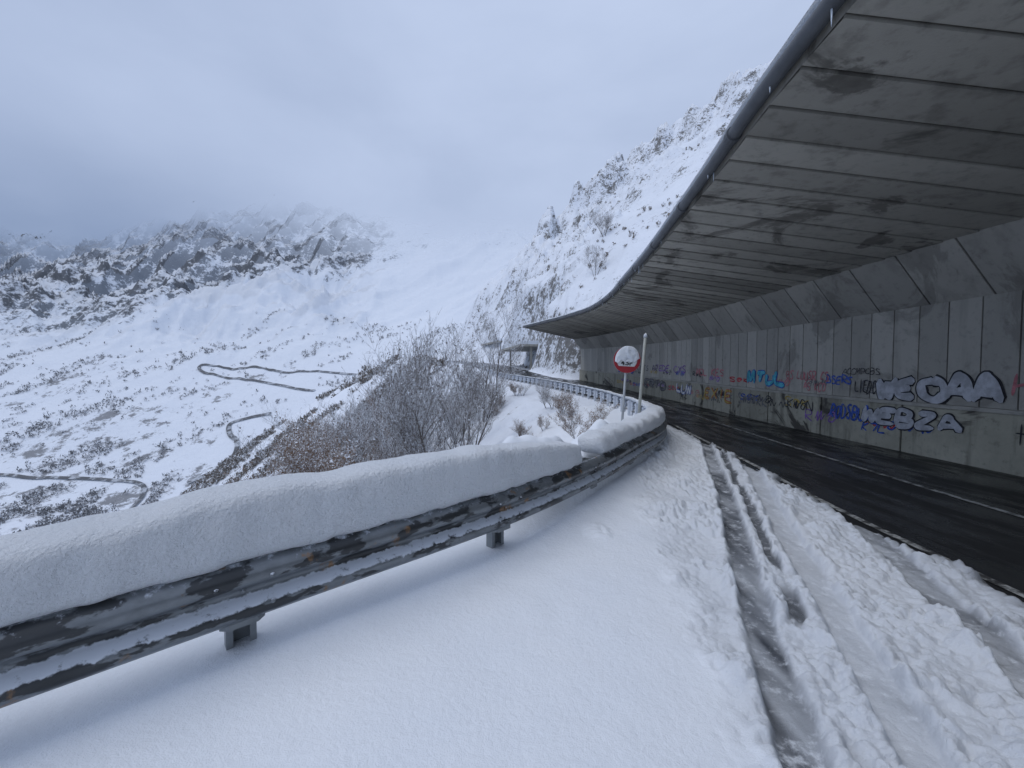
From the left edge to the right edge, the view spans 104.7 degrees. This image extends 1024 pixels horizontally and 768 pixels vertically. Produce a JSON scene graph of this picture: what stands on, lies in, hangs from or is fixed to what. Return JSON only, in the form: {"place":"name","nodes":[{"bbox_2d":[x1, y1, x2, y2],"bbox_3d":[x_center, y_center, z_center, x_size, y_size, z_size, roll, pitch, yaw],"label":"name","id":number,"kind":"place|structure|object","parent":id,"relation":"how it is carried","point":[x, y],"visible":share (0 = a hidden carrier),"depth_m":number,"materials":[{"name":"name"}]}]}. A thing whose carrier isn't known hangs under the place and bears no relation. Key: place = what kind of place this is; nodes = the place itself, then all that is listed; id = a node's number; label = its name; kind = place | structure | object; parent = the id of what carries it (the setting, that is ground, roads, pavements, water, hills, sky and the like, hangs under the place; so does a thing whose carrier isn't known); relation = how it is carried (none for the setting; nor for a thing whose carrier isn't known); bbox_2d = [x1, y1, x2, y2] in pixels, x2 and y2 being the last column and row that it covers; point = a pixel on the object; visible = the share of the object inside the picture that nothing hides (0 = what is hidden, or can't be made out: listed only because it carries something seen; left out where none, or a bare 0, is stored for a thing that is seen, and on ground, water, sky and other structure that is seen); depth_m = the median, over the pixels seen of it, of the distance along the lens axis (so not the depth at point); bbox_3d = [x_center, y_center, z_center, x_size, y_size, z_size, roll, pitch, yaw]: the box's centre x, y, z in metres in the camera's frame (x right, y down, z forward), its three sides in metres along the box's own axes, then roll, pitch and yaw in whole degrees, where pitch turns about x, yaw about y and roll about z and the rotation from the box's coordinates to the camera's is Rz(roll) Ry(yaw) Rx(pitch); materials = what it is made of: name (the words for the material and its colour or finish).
{"place":"outdoors","nodes":[
{"label":"outdoors","id":0,"kind":"place"},
{"bbox_2d":[0,473,146,507],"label":"valley road","id":1,"kind":"structure","parent":0,"point":[142,485],"depth_m":344.46,"materials":[{"name":"grey asphalt"}]},
{"bbox_2d":[187,412,270,483],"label":"valley road","id":2,"kind":"structure","parent":0,"point":[230,434],"depth_m":398.95,"materials":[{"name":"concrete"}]},
{"bbox_2d":[0,238,529,535],"bbox_3d":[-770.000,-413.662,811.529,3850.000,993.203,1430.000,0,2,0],"label":"mountain","id":3,"kind":"structure","parent":0,"point":[217,293],"depth_m":602.55,"materials":[{"name":"white snow"}]},
{"bbox_2d":[0,308,460,535],"bbox_3d":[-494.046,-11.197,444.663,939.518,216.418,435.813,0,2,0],"label":"scrub","id":4,"kind":"object","parent":3,"relation":"on","point":[78,512],"visible":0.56,"depth_m":380.67,"materials":[{"name":"brown plant"}]},
{"bbox_2d":[197,363,356,390],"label":"valley road","id":5,"kind":"structure","parent":0,"point":[240,378],"depth_m":503.87,"materials":[{"name":"grey asphalt"}]},
{"bbox_2d":[24,59,772,620],"bbox_3d":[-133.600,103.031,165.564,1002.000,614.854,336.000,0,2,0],"label":"hillside","id":6,"kind":"structure","parent":0,"point":[658,169],"depth_m":70.43,"materials":[{"name":"white snow"}]},
{"bbox_2d":[228,427,304,474],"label":"tree","id":7,"kind":"object","parent":6,"relation":"on","point":[255,448],"visible":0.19,"depth_m":17.78,"materials":[{"name":"brown plant"}]},
{"bbox_2d":[223,442,340,481],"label":"tree","id":8,"kind":"object","parent":6,"relation":"on","point":[322,461],"visible":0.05,"depth_m":16.18,"materials":[{"name":"brown plant"}]},
{"bbox_2d":[275,450,294,473],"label":"tree","id":9,"kind":"object","parent":6,"relation":"on","point":[283,465],"visible":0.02,"depth_m":33.27,"materials":[{"name":"brown plant"}]},
{"bbox_2d":[265,419,317,472],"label":"tree","id":10,"kind":"object","parent":6,"relation":"on","point":[276,467],"visible":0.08,"depth_m":37.52,"materials":[{"name":"brown plant"}]},
{"bbox_2d":[284,410,331,446],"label":"tree","id":11,"kind":"object","parent":6,"relation":"on","point":[315,421],"visible":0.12,"depth_m":37.83,"materials":[{"name":"grey plant"}]},
{"bbox_2d":[257,400,359,449],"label":"tree","id":12,"kind":"object","parent":6,"relation":"on","point":[276,426],"visible":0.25,"depth_m":36.01,"materials":[{"name":"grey plant"}]},
{"bbox_2d":[279,425,339,472],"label":"tree","id":13,"kind":"object","parent":6,"relation":"on","point":[314,468],"visible":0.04,"depth_m":17.71,"materials":[{"name":"brown plant"}]},
{"bbox_2d":[263,408,358,476],"bbox_3d":[-5.621,3.635,11.909,3.588,5.849,3.448,0,2,13],"label":"tree","id":14,"kind":"object","parent":6,"relation":"on","point":[308,467],"visible":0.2,"depth_m":11.76,"materials":[{"name":"brown plant"}]},
{"bbox_2d":[295,423,344,468],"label":"tree","id":15,"kind":"object","parent":6,"relation":"on","point":[315,442],"visible":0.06,"depth_m":25.44,"materials":[{"name":"brown plant"}]},
{"bbox_2d":[314,426,336,449],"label":"tree","id":16,"kind":"object","parent":6,"relation":"on","point":[325,436],"visible":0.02,"depth_m":31.79,"materials":[{"name":"grey plant"}]},
{"bbox_2d":[284,420,369,473],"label":"tree","id":17,"kind":"object","parent":6,"relation":"on","point":[317,439],"visible":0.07,"depth_m":23.57,"materials":[{"name":"brown plant"}]},
{"bbox_2d":[0,370,666,707],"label":"guardrail","id":18,"kind":"object","parent":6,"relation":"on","point":[61,648],"visible":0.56,"depth_m":2.23,"materials":[{"name":"metal"}]},
{"bbox_2d":[0,441,581,627],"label":"snow drift","id":19,"kind":"object","parent":18,"relation":"on","point":[72,563],"visible":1,"depth_m":2.20,"materials":[{"name":"white snow"}]},
{"bbox_2d":[491,369,637,401],"bbox_3d":[1.448,-0.571,28.893,1.639,1.273,33.114,0,2,-12],"label":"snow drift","id":20,"kind":"object","parent":18,"relation":"on","point":[621,395],"visible":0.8,"depth_m":18.55,"materials":[{"name":"white snow"}]},
{"bbox_2d":[578,400,665,453],"bbox_3d":[2.844,0.634,8.667,0.989,0.321,8.096,1,2,23],"label":"snow drift","id":21,"kind":"object","parent":18,"relation":"on","point":[611,436],"visible":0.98,"depth_m":5.83,"materials":[{"name":"white snow"}]},
{"bbox_2d":[296,402,372,471],"bbox_3d":[-11.126,5.267,23.330,4.796,8.734,3.805,0,2,3],"label":"tree","id":22,"kind":"object","parent":6,"relation":"on","point":[332,430],"visible":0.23,"depth_m":24.28,"materials":[{"name":"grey plant"}]},
{"bbox_2d":[301,409,375,455],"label":"tree","id":23,"kind":"object","parent":6,"relation":"on","point":[331,428],"visible":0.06,"depth_m":33.63,"materials":[{"name":"grey plant"}]},
{"bbox_2d":[319,415,362,459],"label":"tree","id":24,"kind":"object","parent":6,"relation":"on","point":[340,428],"visible":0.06,"depth_m":31.31,"materials":[{"name":"grey plant"}]},
{"bbox_2d":[320,395,363,439],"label":"tree","id":25,"kind":"object","parent":6,"relation":"on","point":[340,411],"visible":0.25,"depth_m":32.88,"materials":[{"name":"grey plant"}]},
{"bbox_2d":[306,410,380,440],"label":"tree","id":26,"kind":"object","parent":6,"relation":"on","point":[310,424],"visible":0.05,"depth_m":33.32,"materials":[{"name":"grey plant"}]},
{"bbox_2d":[313,409,386,435],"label":"tree","id":27,"kind":"object","parent":6,"relation":"on","point":[328,420],"visible":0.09,"depth_m":34.24,"materials":[{"name":"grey plant"}]},
{"bbox_2d":[334,439,374,464],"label":"tree","id":28,"kind":"object","parent":6,"relation":"on","point":[353,460],"visible":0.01,"depth_m":12.32,"materials":[{"name":"brown plant"}]},
{"bbox_2d":[336,409,377,463],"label":"tree","id":29,"kind":"object","parent":6,"relation":"on","point":[357,429],"visible":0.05,"depth_m":26.84,"materials":[{"name":"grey plant"}]},
{"bbox_2d":[338,426,380,461],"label":"tree","id":30,"kind":"object","parent":6,"relation":"on","point":[370,444],"visible":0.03,"depth_m":26.86,"materials":[{"name":"brown plant"}]},
{"bbox_2d":[342,389,382,433],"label":"tree","id":31,"kind":"object","parent":6,"relation":"on","point":[355,406],"visible":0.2,"depth_m":41.28,"materials":[{"name":"grey plant"}]},
{"bbox_2d":[339,386,399,464],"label":"tree","id":32,"kind":"object","parent":6,"relation":"on","point":[357,440],"visible":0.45,"depth_m":14.05,"materials":[{"name":"brown plant"}]},
{"bbox_2d":[343,394,402,430],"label":"tree","id":33,"kind":"object","parent":6,"relation":"on","point":[369,411],"visible":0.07,"depth_m":37.33,"materials":[{"name":"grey plant"}]},
{"bbox_2d":[358,395,391,427],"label":"tree","id":34,"kind":"object","parent":6,"relation":"on","point":[370,413],"visible":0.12,"depth_m":33.73,"materials":[{"name":"grey plant"}]},
{"bbox_2d":[323,386,427,465],"bbox_3d":[-7.737,3.892,22.399,5.660,7.819,7.675,0,2,11],"label":"tree","id":35,"kind":"object","parent":6,"relation":"on","point":[350,437],"visible":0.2,"depth_m":20.94,"materials":[{"name":"brown plant"}]},
{"bbox_2d":[365,387,414,414],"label":"tree","id":36,"kind":"object","parent":6,"relation":"on","point":[374,407],"visible":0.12,"depth_m":39.00,"materials":[{"name":"grey plant"}]},
{"bbox_2d":[362,401,427,461],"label":"tree","id":37,"kind":"object","parent":6,"relation":"on","point":[370,457],"visible":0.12,"depth_m":20.56,"materials":[{"name":"brown plant"}]},
{"bbox_2d":[358,326,437,455],"bbox_3d":[-4.955,1.657,17.141,3.841,9.117,4.842,0,2,-10],"label":"tree","id":38,"kind":"object","parent":6,"relation":"on","point":[408,385],"visible":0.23,"depth_m":17.05,"materials":[{"name":"grey plant"}]},
{"bbox_2d":[354,416,443,461],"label":"tree","id":39,"kind":"object","parent":6,"relation":"on","point":[397,452],"visible":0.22,"depth_m":12.50,"materials":[{"name":"brown plant"}]},
{"bbox_2d":[361,385,460,455],"bbox_3d":[-5.615,2.970,22.384,3.512,6.458,6.578,1,2,32],"label":"tree","id":40,"kind":"object","parent":6,"relation":"on","point":[414,427],"visible":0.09,"depth_m":21.93,"materials":[{"name":"grey plant"}]},
{"bbox_2d":[340,310,487,459],"bbox_3d":[-3.949,1.511,14.215,4.388,8.023,6.845,-1,2,-33],"label":"tree","id":41,"kind":"object","parent":6,"relation":"on","point":[426,394],"visible":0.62,"depth_m":13.06,"materials":[{"name":"brown plant"}]},
{"bbox_2d":[378,387,453,452],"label":"tree","id":42,"kind":"object","parent":6,"relation":"on","point":[430,427],"visible":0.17,"depth_m":21.43,"materials":[{"name":"grey plant"}]},
{"bbox_2d":[141,137,705,588],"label":"scrub","id":43,"kind":"object","parent":6,"relation":"on","point":[237,457],"visible":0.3,"depth_m":120.20,"materials":[{"name":"brown plant"}]},
{"bbox_2d":[377,405,470,456],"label":"tree","id":44,"kind":"object","parent":6,"relation":"on","point":[402,451],"visible":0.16,"depth_m":15.85,"materials":[{"name":"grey plant"}]},
{"bbox_2d":[358,317,506,453],"bbox_3d":[-2.536,1.051,13.640,4.872,6.968,4.549,0,2,-9],"label":"tree","id":45,"kind":"object","parent":6,"relation":"on","point":[406,418],"visible":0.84,"depth_m":13.33,"materials":[{"name":"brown plant"}]},
{"bbox_2d":[434,387,465,436],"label":"tree","id":46,"kind":"object","parent":6,"relation":"on","point":[452,405],"visible":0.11,"depth_m":25.58,"materials":[{"name":"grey plant"}]},
{"bbox_2d":[433,385,487,445],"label":"tree","id":47,"kind":"object","parent":6,"relation":"on","point":[472,440],"visible":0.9,"depth_m":12.44,"materials":[{"name":"grey plant"}]},
{"bbox_2d":[431,380,493,443],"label":"tree","id":48,"kind":"object","parent":6,"relation":"on","point":[458,411],"visible":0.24,"depth_m":22.10,"materials":[{"name":"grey plant"}]},
{"bbox_2d":[442,340,485,443],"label":"tree","id":49,"kind":"object","parent":6,"relation":"on","point":[465,374],"visible":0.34,"depth_m":19.88,"materials":[{"name":"grey plant"}]},
{"bbox_2d":[401,322,530,447],"bbox_3d":[-1.671,0.716,15.845,5.412,6.739,3.469,-1,2,-16],"label":"tree","id":50,"kind":"object","parent":6,"relation":"on","point":[490,414],"visible":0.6,"depth_m":16.01,"materials":[{"name":"brown plant"}]},
{"bbox_2d":[448,369,489,420],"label":"tree","id":51,"kind":"object","parent":6,"relation":"on","point":[462,392],"visible":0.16,"depth_m":24.77,"materials":[{"name":"grey plant"}]},
{"bbox_2d":[457,354,490,414],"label":"tree","id":52,"kind":"object","parent":6,"relation":"on","point":[478,374],"visible":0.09,"depth_m":26.19,"materials":[{"name":"grey plant"}]},
{"bbox_2d":[463,317,504,420],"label":"tree","id":53,"kind":"object","parent":6,"relation":"on","point":[484,344],"visible":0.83,"depth_m":24.00,"materials":[{"name":"grey plant"}]},
{"bbox_2d":[472,374,503,417],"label":"tree","id":54,"kind":"object","parent":6,"relation":"on","point":[490,389],"visible":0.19,"depth_m":24.41,"materials":[{"name":"grey plant"}]},
{"bbox_2d":[481,338,503,345],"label":"avalanche gallery","id":55,"kind":"object","parent":6,"relation":"on","point":[499,339],"visible":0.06,"depth_m":81.30,"materials":[{"name":"concrete"}]},
{"bbox_2d":[487,401,501,413],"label":"tree","id":56,"kind":"object","parent":6,"relation":"on","point":[495,407],"visible":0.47,"depth_m":23.70,"materials":[{"name":"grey plant"}]},
{"bbox_2d":[497,396,505,407],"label":"tree","id":57,"kind":"object","parent":6,"relation":"on","point":[500,401],"visible":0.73,"depth_m":24.15,"materials":[{"name":"grey plant"}]},
{"bbox_2d":[482,284,530,388],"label":"tree","id":58,"kind":"object","parent":6,"relation":"on","point":[515,309],"visible":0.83,"depth_m":25.80,"materials":[{"name":"grey plant"}]},
{"bbox_2d":[506,380,521,395],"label":"tree","id":59,"kind":"object","parent":6,"relation":"on","point":[512,389],"visible":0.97,"depth_m":25.69,"materials":[{"name":"grey plant"}]},
{"bbox_2d":[501,341,538,369],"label":"avalanche gallery","id":60,"kind":"object","parent":6,"relation":"on","point":[530,346],"visible":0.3,"depth_m":51.25,"materials":[{"name":"concrete"}]},
{"bbox_2d":[515,382,532,392],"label":"tree","id":61,"kind":"object","parent":6,"relation":"on","point":[524,386],"visible":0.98,"depth_m":25.45,"materials":[{"name":"grey plant"}]},
{"bbox_2d":[536,414,549,430],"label":"tree","id":62,"kind":"object","parent":6,"relation":"on","point":[540,421],"visible":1,"depth_m":14.16,"materials":[{"name":"grey plant"}]},
{"bbox_2d":[533,372,555,397],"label":"tree","id":63,"kind":"object","parent":6,"relation":"on","point":[545,383],"visible":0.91,"depth_m":21.73,"materials":[{"name":"grey plant"}]},
{"bbox_2d":[538,388,550,407],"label":"tree","id":64,"kind":"object","parent":6,"relation":"on","point":[542,398],"visible":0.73,"depth_m":18.30,"materials":[{"name":"grey plant"}]},
{"bbox_2d":[539,387,559,408],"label":"tree","id":65,"kind":"object","parent":6,"relation":"on","point":[546,398],"visible":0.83,"depth_m":17.74,"materials":[{"name":"grey plant"}]},
{"bbox_2d":[548,388,574,413],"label":"tree","id":66,"kind":"object","parent":6,"relation":"on","point":[561,397],"visible":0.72,"depth_m":16.13,"materials":[{"name":"grey plant"}]},
{"bbox_2d":[547,393,620,438],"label":"tree","id":67,"kind":"object","parent":6,"relation":"on","point":[572,411],"visible":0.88,"depth_m":9.97,"materials":[{"name":"brown plant"}]},
{"bbox_2d":[576,238,609,275],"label":"tree","id":68,"kind":"object","parent":6,"relation":"on","point":[595,250],"visible":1,"depth_m":45.78,"materials":[{"name":"grey plant"}]},
{"bbox_2d":[586,202,614,235],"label":"tree","id":69,"kind":"object","parent":6,"relation":"on","point":[607,220],"visible":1,"depth_m":51.51,"materials":[{"name":"grey plant"}]},
{"bbox_2d":[613,346,640,420],"bbox_3d":[2.547,0.318,8.966,0.600,2.364,0.142,4,2,8],"label":"road sign","id":70,"kind":"object","parent":6,"relation":"on","point":[626,359],"visible":1,"depth_m":8.91,"materials":[{"name":"white paint"}]},
{"bbox_2d":[523,0,1023,476],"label":"avalanche gallery","id":71,"kind":"object","parent":6,"relation":"on","point":[834,247],"visible":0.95,"depth_m":6.75,"materials":[{"name":"concrete"}]},
{"bbox_2d":[0,0,814,262],"label":"sky","id":72,"kind":"structure","parent":0,"point":[415,127],"materials":[{"name":"grey"}]},
{"bbox_2d":[0,403,1023,767],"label":"snow ground","id":73,"kind":"structure","parent":0,"point":[678,599],"depth_m":2.18,"materials":[{"name":"white snow"}]},
{"bbox_2d":[510,419,531,435],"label":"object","id":74,"kind":"object","parent":73,"relation":"on","point":[519,428],"visible":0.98,"depth_m":15.14,"materials":[{"name":"grey plant"}]},
{"bbox_2d":[638,333,647,412],"bbox_3d":[3.111,0.102,9.509,0.090,2.660,0.090,4,2,0],"label":"marker pole","id":75,"kind":"object","parent":73,"relation":"on","point":[642,372],"visible":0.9,"depth_m":9.47,"materials":[{"name":"paint"}]},
{"bbox_2d":[450,361,1023,601],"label":"road","id":76,"kind":"structure","parent":0,"point":[986,541],"depth_m":5.76,"materials":[{"name":"black asphalt"}]},
{"bbox_2d":[574,381,1023,517],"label":"road marking","id":77,"kind":"object","parent":76,"relation":"on","point":[1011,513],"visible":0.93,"depth_m":6.42,"materials":[{"name":"paint"}]},
{"bbox_2d":[674,425,1023,596],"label":"road marking","id":78,"kind":"object","parent":76,"relation":"on","point":[1004,586],"visible":0.74,"depth_m":4.13,"materials":[{"name":"paint"}]}
]}

